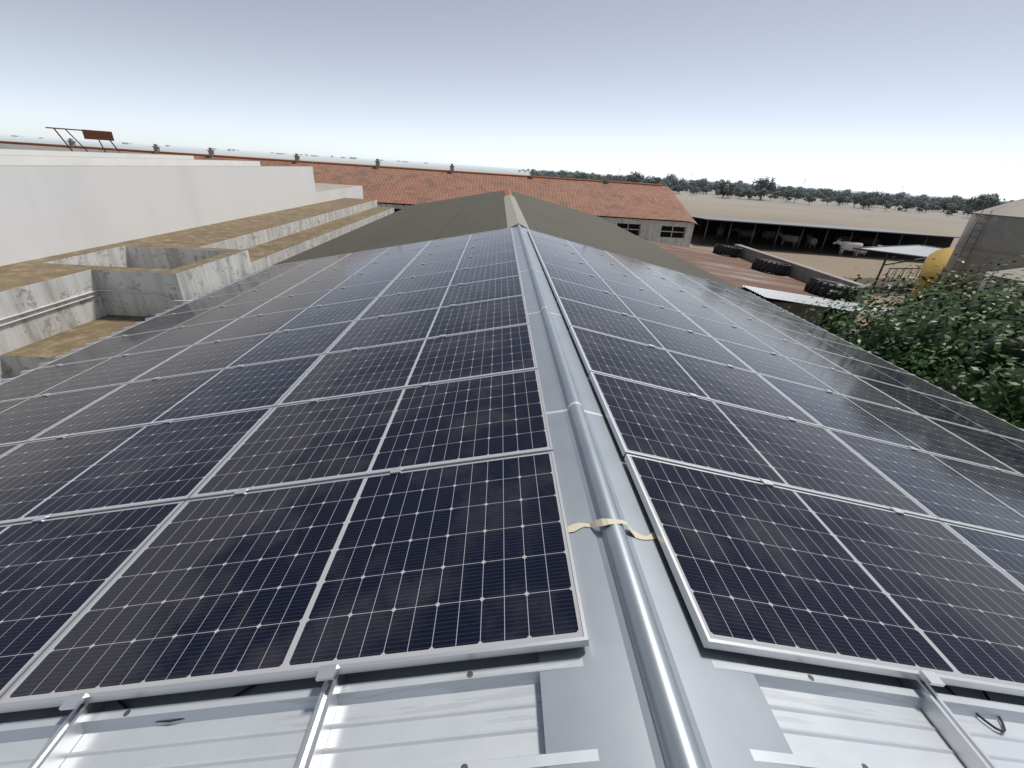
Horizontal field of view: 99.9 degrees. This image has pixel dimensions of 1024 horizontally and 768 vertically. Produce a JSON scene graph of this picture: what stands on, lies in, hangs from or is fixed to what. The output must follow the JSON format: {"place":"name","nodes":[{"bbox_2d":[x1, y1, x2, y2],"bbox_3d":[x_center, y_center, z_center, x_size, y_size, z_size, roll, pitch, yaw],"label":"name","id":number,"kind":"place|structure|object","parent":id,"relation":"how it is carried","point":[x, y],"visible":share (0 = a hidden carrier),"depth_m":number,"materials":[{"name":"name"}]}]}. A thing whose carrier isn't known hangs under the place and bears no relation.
{"place":"outdoors","nodes":[
{"label":"outdoors","id":0,"kind":"place"},
{"bbox_2d":[0,134,1001,333],"bbox_3d":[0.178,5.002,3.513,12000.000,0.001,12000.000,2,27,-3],"label":"ground","id":1,"kind":"structure","parent":0,"point":[817,211],"depth_m":119.50,"materials":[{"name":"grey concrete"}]},
{"bbox_2d":[0,144,362,265],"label":"wall","id":2,"kind":"structure","parent":1,"relation":"on","point":[55,201],"depth_m":11.84,"materials":[{"name":"white paint"}]},
{"bbox_2d":[45,127,120,152],"bbox_3d":[-19.345,-10.948,19.605,2.383,1.120,0.720,-19,34,-37],"label":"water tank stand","id":3,"kind":"object","parent":2,"relation":"on","point":[98,135],"visible":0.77,"depth_m":19.41,"materials":[{"name":"orange paint"}]},
{"bbox_2d":[0,198,393,383],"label":"building terraces","id":4,"kind":"object","parent":1,"relation":"on","point":[190,263],"visible":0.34,"depth_m":9.05,"materials":[{"name":"white paint"}]},
{"bbox_2d":[0,290,192,326],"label":"conduit pipes","id":5,"kind":"object","parent":4,"relation":"on","point":[16,315],"visible":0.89,"depth_m":8.21,"materials":[{"name":"white plastic"}]},
{"bbox_2d":[11,135,427,163],"bbox_3d":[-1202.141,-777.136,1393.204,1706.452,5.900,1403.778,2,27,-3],"label":"distant town","id":6,"kind":"object","parent":1,"relation":"on","point":[236,150],"visible":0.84,"depth_m":1571.85},
{"bbox_2d":[548,172,557,176],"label":"olive tree","id":7,"kind":"object","parent":1,"relation":"on","point":[551,174],"visible":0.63,"depth_m":252.01,"materials":[{"name":"green plant"}]},
{"bbox_2d":[560,170,568,175],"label":"olive tree","id":8,"kind":"object","parent":1,"relation":"on","point":[564,172],"visible":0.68,"depth_m":290.96,"materials":[{"name":"green plant"}]},
{"bbox_2d":[573,171,588,178],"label":"olive tree","id":9,"kind":"object","parent":1,"relation":"on","point":[580,176],"visible":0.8,"depth_m":189.39,"materials":[{"name":"green plant"}]},
{"bbox_2d":[613,174,626,181],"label":"olive tree","id":10,"kind":"object","parent":1,"relation":"on","point":[623,178],"visible":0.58,"depth_m":205.74,"materials":[{"name":"green plant"}]},
{"bbox_2d":[625,171,644,182],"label":"olive tree","id":11,"kind":"object","parent":1,"relation":"on","point":[635,176],"visible":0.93,"depth_m":215.72,"materials":[{"name":"green plant"}]},
{"bbox_2d":[646,175,660,183],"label":"olive tree","id":12,"kind":"object","parent":1,"relation":"on","point":[654,180],"visible":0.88,"depth_m":205.84,"materials":[{"name":"green plant"}]},
{"bbox_2d":[666,173,676,182],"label":"olive tree","id":13,"kind":"object","parent":1,"relation":"on","point":[671,176],"visible":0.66,"depth_m":341.24,"materials":[{"name":"green plant"}]},
{"bbox_2d":[670,177,683,184],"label":"olive tree","id":14,"kind":"object","parent":1,"relation":"on","point":[675,181],"visible":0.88,"depth_m":264.38,"materials":[{"name":"green plant"}]},
{"bbox_2d":[676,186,684,192],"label":"olive tree","id":15,"kind":"object","parent":1,"relation":"on","point":[680,188],"visible":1,"depth_m":189.79,"materials":[{"name":"green plant"}]},
{"bbox_2d":[684,181,694,186],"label":"olive tree","id":16,"kind":"object","parent":1,"relation":"on","point":[689,183],"visible":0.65,"depth_m":241.38,"materials":[{"name":"green plant"}]},
{"bbox_2d":[686,184,696,193],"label":"olive tree","id":17,"kind":"object","parent":1,"relation":"on","point":[689,187],"visible":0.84,"depth_m":204.99,"materials":[{"name":"green plant"}]},
{"bbox_2d":[694,179,708,191],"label":"olive tree","id":18,"kind":"object","parent":1,"relation":"on","point":[701,183],"visible":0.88,"depth_m":213.80,"materials":[{"name":"green plant"}]},
{"bbox_2d":[701,186,708,194],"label":"olive tree","id":19,"kind":"object","parent":1,"relation":"on","point":[705,189],"visible":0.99,"depth_m":203.13,"materials":[{"name":"green plant"}]},
{"bbox_2d":[711,183,721,194],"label":"olive tree","id":20,"kind":"object","parent":1,"relation":"on","point":[713,188],"visible":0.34,"depth_m":213.63,"materials":[{"name":"green plant"}]},
{"bbox_2d":[714,179,735,196],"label":"olive tree","id":21,"kind":"object","parent":1,"relation":"on","point":[727,186],"visible":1,"depth_m":174.61,"materials":[{"name":"green plant"}]},
{"bbox_2d":[735,180,748,187],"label":"olive tree","id":22,"kind":"object","parent":1,"relation":"on","point":[739,182],"visible":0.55,"depth_m":312.99,"materials":[{"name":"green plant"}]},
{"bbox_2d":[743,189,756,199],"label":"olive tree","id":23,"kind":"object","parent":1,"relation":"on","point":[749,192],"visible":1,"depth_m":173.78,"materials":[{"name":"green plant"}]},
{"bbox_2d":[754,188,767,199],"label":"olive tree","id":24,"kind":"object","parent":1,"relation":"on","point":[763,192],"visible":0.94,"depth_m":174.40,"materials":[{"name":"green plant"}]},
{"bbox_2d":[752,176,781,199],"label":"olive tree","id":25,"kind":"object","parent":1,"relation":"on","point":[765,184],"visible":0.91,"depth_m":178.24,"materials":[{"name":"green plant"}]},
{"bbox_2d":[771,190,780,196],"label":"olive tree","id":26,"kind":"object","parent":1,"relation":"on","point":[776,192],"visible":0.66,"depth_m":211.96,"materials":[{"name":"green plant"}]},
{"bbox_2d":[782,189,792,199],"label":"olive tree","id":27,"kind":"object","parent":1,"relation":"on","point":[787,193],"visible":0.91,"depth_m":177.20,"materials":[{"name":"green plant"}]},
{"bbox_2d":[789,189,806,202],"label":"olive tree","id":28,"kind":"object","parent":1,"relation":"on","point":[796,194],"visible":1,"depth_m":174.67,"materials":[{"name":"green plant"}]},
{"bbox_2d":[734,244,868,336],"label":"lean-to concrete walls","id":29,"kind":"structure","parent":1,"relation":"on","point":[802,272],"depth_m":17.84,"materials":[{"name":"grey concrete"}]},
{"bbox_2d":[713,244,740,256],"bbox_3d":[12.178,-7.578,24.378,1.411,0.520,1.411,-9,29,-36],"label":"tractor tyre","id":30,"kind":"object","parent":29,"relation":"on","point":[729,250],"visible":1,"depth_m":23.89,"materials":[{"name":"black rubber"}]},
{"bbox_2d":[646,240,859,303],"bbox_3d":[9.742,-5.619,20.203,6.700,0.700,10.900,2,27,-3],"label":"lean to rusty roof","id":31,"kind":"object","parent":29,"relation":"on","point":[738,272],"visible":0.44,"depth_m":19.07,"materials":[{"name":"brown metal"}]},
{"bbox_2d":[743,285,893,314],"bbox_3d":[11.379,-2.732,14.897,6.400,0.670,1.550,2,27,-3],"label":"metal sheet","id":32,"kind":"object","parent":31,"relation":"on","point":[781,295],"visible":0.54,"depth_m":14.81,"materials":[{"name":"white metal"}]},
{"bbox_2d":[751,257,790,275],"bbox_3d":[12.284,-5.596,20.451,1.570,0.520,1.570,0,26,-21],"label":"tractor tyre","id":33,"kind":"object","parent":29,"relation":"on","point":[769,266],"visible":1,"depth_m":19.93,"materials":[{"name":"black rubber"}]},
{"bbox_2d":[804,277,857,301],"bbox_3d":[12.288,-3.672,16.604,1.650,0.520,1.650,7,26,-5],"label":"tractor tyre","id":34,"kind":"object","parent":29,"relation":"on","point":[814,285],"visible":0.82,"depth_m":16.14,"materials":[{"name":"black rubber"}]},
{"bbox_2d":[805,195,814,204],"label":"olive tree","id":35,"kind":"object","parent":1,"relation":"on","point":[809,199],"visible":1,"depth_m":164.03,"materials":[{"name":"green plant"}]},
{"bbox_2d":[812,191,824,197],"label":"olive tree","id":36,"kind":"object","parent":1,"relation":"on","point":[818,194],"visible":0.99,"depth_m":213.33,"materials":[{"name":"green plant"}]},
{"bbox_2d":[817,188,831,195],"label":"olive tree","id":37,"kind":"object","parent":1,"relation":"on","point":[823,190],"visible":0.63,"depth_m":237.75,"materials":[{"name":"green plant"}]},
{"bbox_2d":[823,197,832,203],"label":"olive tree","id":38,"kind":"object","parent":1,"relation":"on","point":[829,199],"visible":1,"depth_m":174.37,"materials":[{"name":"green plant"}]},
{"bbox_2d":[835,194,846,205],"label":"olive tree","id":39,"kind":"object","parent":1,"relation":"on","point":[841,198],"visible":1,"depth_m":171.46,"materials":[{"name":"green plant"}]},
{"bbox_2d":[839,192,852,203],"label":"olive tree","id":40,"kind":"object","parent":1,"relation":"on","point":[847,194],"visible":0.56,"depth_m":203.27,"materials":[{"name":"green plant"}]},
{"bbox_2d":[842,189,852,194],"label":"olive tree","id":41,"kind":"object","parent":1,"relation":"on","point":[848,190],"visible":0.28,"depth_m":286.64,"materials":[{"name":"green plant"}]},
{"bbox_2d":[833,239,862,257],"bbox_3d":[33.651,-13.669,43.245,2.766,1.624,0.720,9,27,10],"label":"cow","id":42,"kind":"object","parent":1,"relation":"on","point":[846,245],"visible":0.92,"depth_m":42.98},
{"bbox_2d":[849,194,863,206],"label":"olive tree","id":43,"kind":"object","parent":1,"relation":"on","point":[855,200],"visible":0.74,"depth_m":165.05,"materials":[{"name":"green plant"}]},
{"bbox_2d":[857,191,879,208],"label":"olive tree","id":44,"kind":"object","parent":1,"relation":"on","point":[866,196],"visible":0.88,"depth_m":160.01,"materials":[{"name":"green plant"}]},
{"bbox_2d":[865,197,878,209],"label":"olive tree","id":45,"kind":"object","parent":1,"relation":"on","point":[870,202],"visible":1,"depth_m":156.85,"materials":[{"name":"green plant"}]},
{"bbox_2d":[868,192,883,207],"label":"olive tree","id":46,"kind":"object","parent":1,"relation":"on","point":[879,195],"visible":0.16,"depth_m":174.27,"materials":[{"name":"green plant"}]},
{"bbox_2d":[871,190,883,206],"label":"olive tree","id":47,"kind":"object","parent":1,"relation":"on","point":[877,194],"visible":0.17,"depth_m":182.46,"materials":[{"name":"green plant"}]},
{"bbox_2d":[879,196,891,207],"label":"olive tree","id":48,"kind":"object","parent":1,"relation":"on","point":[885,198],"visible":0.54,"depth_m":181.36,"materials":[{"name":"green plant"}]},
{"bbox_2d":[883,201,893,208],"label":"olive tree","id":49,"kind":"object","parent":1,"relation":"on","point":[887,205],"visible":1,"depth_m":153.57,"materials":[{"name":"green plant"}]},
{"bbox_2d":[894,200,903,207],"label":"olive tree","id":50,"kind":"object","parent":1,"relation":"on","point":[897,203],"visible":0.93,"depth_m":168.63,"materials":[{"name":"green plant"}]},
{"bbox_2d":[895,193,906,199],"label":"olive tree","id":51,"kind":"object","parent":1,"relation":"on","point":[899,196],"visible":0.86,"depth_m":273.62,"materials":[{"name":"green plant"}]},
{"bbox_2d":[788,250,1023,428],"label":"bush","id":52,"kind":"object","parent":1,"relation":"on","point":[965,346],"visible":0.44,"depth_m":8.55,"materials":[{"name":"green plant"}]},
{"bbox_2d":[900,197,919,210],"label":"olive tree","id":53,"kind":"object","parent":1,"relation":"on","point":[912,198],"visible":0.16,"depth_m":169.70,"materials":[{"name":"green plant"}]},
{"bbox_2d":[903,198,918,211],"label":"olive tree","id":54,"kind":"object","parent":1,"relation":"on","point":[909,202],"visible":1,"depth_m":160.09,"materials":[{"name":"green plant"}]},
{"bbox_2d":[916,196,929,208],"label":"olive tree","id":55,"kind":"object","parent":1,"relation":"on","point":[922,199],"visible":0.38,"depth_m":202.97,"materials":[{"name":"green plant"}]},
{"bbox_2d":[916,201,931,208],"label":"olive tree","id":56,"kind":"object","parent":1,"relation":"on","point":[921,204],"visible":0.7,"depth_m":166.40,"materials":[{"name":"green plant"}]},
{"bbox_2d":[920,195,935,202],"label":"olive tree","id":57,"kind":"object","parent":1,"relation":"on","point":[929,199],"visible":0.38,"depth_m":228.52,"materials":[{"name":"green plant"}]},
{"bbox_2d":[902,248,954,305],"bbox_3d":[24.811,-6.158,24.790,2.360,2.800,5.648,24,66,35],"label":"yellow tank","id":58,"kind":"object","parent":1,"relation":"on","point":[942,256],"visible":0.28,"depth_m":24.08,"materials":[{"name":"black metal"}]},
{"bbox_2d":[937,197,955,211],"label":"olive tree","id":59,"kind":"object","parent":1,"relation":"on","point":[943,202],"visible":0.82,"depth_m":175.69,"materials":[{"name":"green plant"}]},
{"bbox_2d":[938,196,955,210],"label":"olive tree","id":60,"kind":"object","parent":1,"relation":"on","point":[939,199],"visible":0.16,"depth_m":187.52,"materials":[{"name":"green plant"}]},
{"bbox_2d":[946,203,965,212],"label":"olive tree","id":61,"kind":"object","parent":1,"relation":"on","point":[953,206],"visible":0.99,"depth_m":156.12,"materials":[{"name":"green plant"}]},
{"bbox_2d":[954,199,964,204],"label":"olive tree","id":62,"kind":"object","parent":1,"relation":"on","point":[959,201],"visible":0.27,"depth_m":179.78,"materials":[{"name":"green plant"}]},
{"bbox_2d":[958,199,971,213],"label":"olive tree","id":63,"kind":"object","parent":1,"relation":"on","point":[964,204],"visible":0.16,"depth_m":171.39,"materials":[{"name":"green plant"}]},
{"bbox_2d":[962,208,974,214],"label":"olive tree","id":64,"kind":"object","parent":1,"relation":"on","point":[969,211],"visible":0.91,"depth_m":155.08,"materials":[{"name":"green plant"}]},
{"bbox_2d":[934,198,1023,295],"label":"feed silo","id":65,"kind":"object","parent":1,"relation":"on","point":[996,233],"visible":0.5,"depth_m":19.80,"materials":[{"name":"grey paint"}]},
{"bbox_2d":[966,193,1006,211],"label":"olive tree","id":66,"kind":"object","parent":1,"relation":"on","point":[984,202],"visible":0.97,"depth_m":137.65,"materials":[{"name":"green plant"}]},
{"bbox_2d":[0,0,1023,200],"label":"sky","id":67,"kind":"structure","parent":0,"point":[921,97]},
{"bbox_2d":[377,202,694,246],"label":"tile building walls","id":68,"kind":"structure","parent":0,"point":[675,232],"depth_m":32.76,"materials":[{"name":"white paint"}]},
{"bbox_2d":[0,143,698,225],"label":"tiled roof","id":69,"kind":"structure","parent":68,"relation":"on","point":[393,185],"depth_m":33.70,"materials":[{"name":"red tile"}]},
{"bbox_2d":[0,141,662,185],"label":"building ridge tiles","id":70,"kind":"object","parent":69,"relation":"on","point":[330,163],"visible":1,"depth_m":34.75,"materials":[{"name":"red tile"}]},
{"bbox_2d":[66,138,610,182],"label":"tile ridge vents","id":71,"kind":"object","parent":70,"relation":"on","point":[72,144],"visible":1,"depth_m":34.44,"materials":[{"name":"red tile"}]},
{"bbox_2d":[594,173,1005,201],"bbox_3d":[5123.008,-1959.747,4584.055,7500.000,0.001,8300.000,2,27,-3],"label":"trees","id":72,"kind":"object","parent":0,"point":[851,190],"depth_m":3939.04,"materials":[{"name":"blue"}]},
{"bbox_2d":[691,233,925,295],"bbox_3d":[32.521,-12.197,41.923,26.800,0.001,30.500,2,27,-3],"label":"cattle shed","id":73,"kind":"structure","parent":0,"point":[827,248],"depth_m":46.53,"materials":[{"name":"grey metal"}]},
{"bbox_2d":[715,225,725,239],"bbox_3d":[24.107,-17.518,49.637,0.720,1.624,2.766,18,30,26],"label":"cow","id":74,"kind":"object","parent":73,"relation":"on","point":[720,230],"visible":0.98,"depth_m":48.84},
{"bbox_2d":[732,227,755,240],"bbox_3d":[26.247,-16.943,48.867,2.628,1.543,0.684,17,30,25],"label":"cow","id":75,"kind":"object","parent":73,"relation":"on","point":[745,233],"visible":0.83,"depth_m":48.55},
{"bbox_2d":[761,229,781,244],"bbox_3d":[29.256,-16.609,48.419,2.904,1.705,0.756,-9,29,-23],"label":"cow","id":76,"kind":"object","parent":73,"relation":"on","point":[770,234],"visible":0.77,"depth_m":47.94},
{"bbox_2d":[778,232,799,247],"bbox_3d":[30.262,-15.869,47.350,0.648,1.462,2.489,-16,33,-34],"label":"cow","id":77,"kind":"object","parent":73,"relation":"on","point":[794,239],"visible":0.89,"depth_m":46.99},
{"bbox_2d":[805,235,817,250],"bbox_3d":[32.298,-15.368,46.587,0.662,1.494,2.545,9,27,11],"label":"cow","id":78,"kind":"object","parent":73,"relation":"on","point":[811,240],"visible":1,"depth_m":45.93},
{"bbox_2d":[691,215,959,260],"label":"cattle shed","id":79,"kind":"structure","parent":73,"relation":"on","point":[823,234],"depth_m":51.45,"materials":[{"name":"grey paint"}]},
{"bbox_2d":[833,235,855,248],"bbox_3d":[37.741,-16.189,48.794,2.766,1.624,0.720,-3,27,-13],"label":"cow","id":80,"kind":"object","parent":73,"relation":"on","point":[844,238],"visible":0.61,"depth_m":48.38},
{"bbox_2d":[857,250,866,256],"bbox_3d":[35.644,-13.455,43.980,1.383,0.812,0.360,-2,27,-11],"label":"calf","id":81,"kind":"object","parent":73,"relation":"on","point":[862,252],"visible":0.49,"depth_m":43.89},
{"bbox_2d":[856,234,878,245],"bbox_3d":[39.856,-15.964,48.625,0.720,1.624,2.766,-9,30,-25],"label":"cow","id":82,"kind":"object","parent":73,"relation":"on","point":[867,241],"visible":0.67,"depth_m":48.18},
{"bbox_2d":[853,244,943,286],"bbox_3d":[29.038,-8.305,30.684,15.490,2.770,2.500,-8,29,-22],"label":"canopy","id":83,"kind":"object","parent":73,"relation":"on","point":[921,252],"visible":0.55,"depth_m":29.31,"materials":[{"name":"white metal"}]},
{"bbox_2d":[882,268,921,285],"bbox_3d":[29.137,-7.814,31.379,5.224,1.283,0.064,-4,28,-16],"label":"feed rack","id":84,"kind":"object","parent":73,"relation":"on","point":[901,274],"visible":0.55,"depth_m":30.98,"materials":[{"name":"grey metal"}]},
{"bbox_2d":[974,268,1023,298],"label":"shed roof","id":85,"kind":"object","parent":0,"point":[1000,278],"visible":0.16,"depth_m":17.68,"materials":[{"name":"grey paint"}]},
{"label":"building walls","id":86,"kind":"object","parent":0,"visible":0},
{"bbox_2d":[272,190,744,290],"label":"roof","id":87,"kind":"structure","parent":86,"relation":"on","point":[453,217],"depth_m":15.78,"materials":[{"name":"grey metal"}]},
{"bbox_2d":[504,188,512,195],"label":"terracotta ridge tiles","id":88,"kind":"object","parent":87,"relation":"on","point":[507,191],"visible":0.78,"depth_m":26.48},
{"bbox_2d":[504,194,528,228],"bbox_3d":[0.017,-7.312,17.630,0.600,0.142,13.700,2,27,-3],"label":"ridge cap","id":89,"kind":"object","parent":87,"relation":"on","point":[514,216],"visible":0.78,"depth_m":14.49,"materials":[{"name":"grey metal"}]},
{"bbox_2d":[0,228,1023,767],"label":"metal roof","id":90,"kind":"structure","parent":86,"relation":"on","point":[484,712],"depth_m":1.42,"materials":[{"name":"white metal"}]},
{"bbox_2d":[0,228,1023,712],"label":"solar panels","id":91,"kind":"object","parent":90,"relation":"on","point":[150,554],"visible":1,"depth_m":2.53,"materials":[{"name":"black glass"}]},
{"bbox_2d":[28,237,1001,767],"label":"mounting rails","id":92,"kind":"object","parent":90,"relation":"on","point":[940,715],"visible":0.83,"depth_m":1.44,"materials":[{"name":"silver metal"}]},
{"bbox_2d":[116,684,1005,732],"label":"cables","id":93,"kind":"object","parent":90,"relation":"on","point":[124,706],"visible":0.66,"depth_m":1.54,"materials":[{"name":"black rubber"}]},
{"bbox_2d":[505,224,799,767],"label":"ridge flashing","id":94,"kind":"object","parent":90,"relation":"on","point":[648,684],"visible":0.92,"depth_m":1.46,"materials":[{"name":"grey metal"}]},
{"bbox_2d":[568,518,656,539],"bbox_3d":[0.430,0.635,1.897,0.605,0.112,0.080,4,27,0],"label":"sealant strip","id":95,"kind":"object","parent":94,"relation":"on","point":[595,523],"visible":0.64,"depth_m":1.89,"materials":[{"name":"beige plastic"}]}
]}

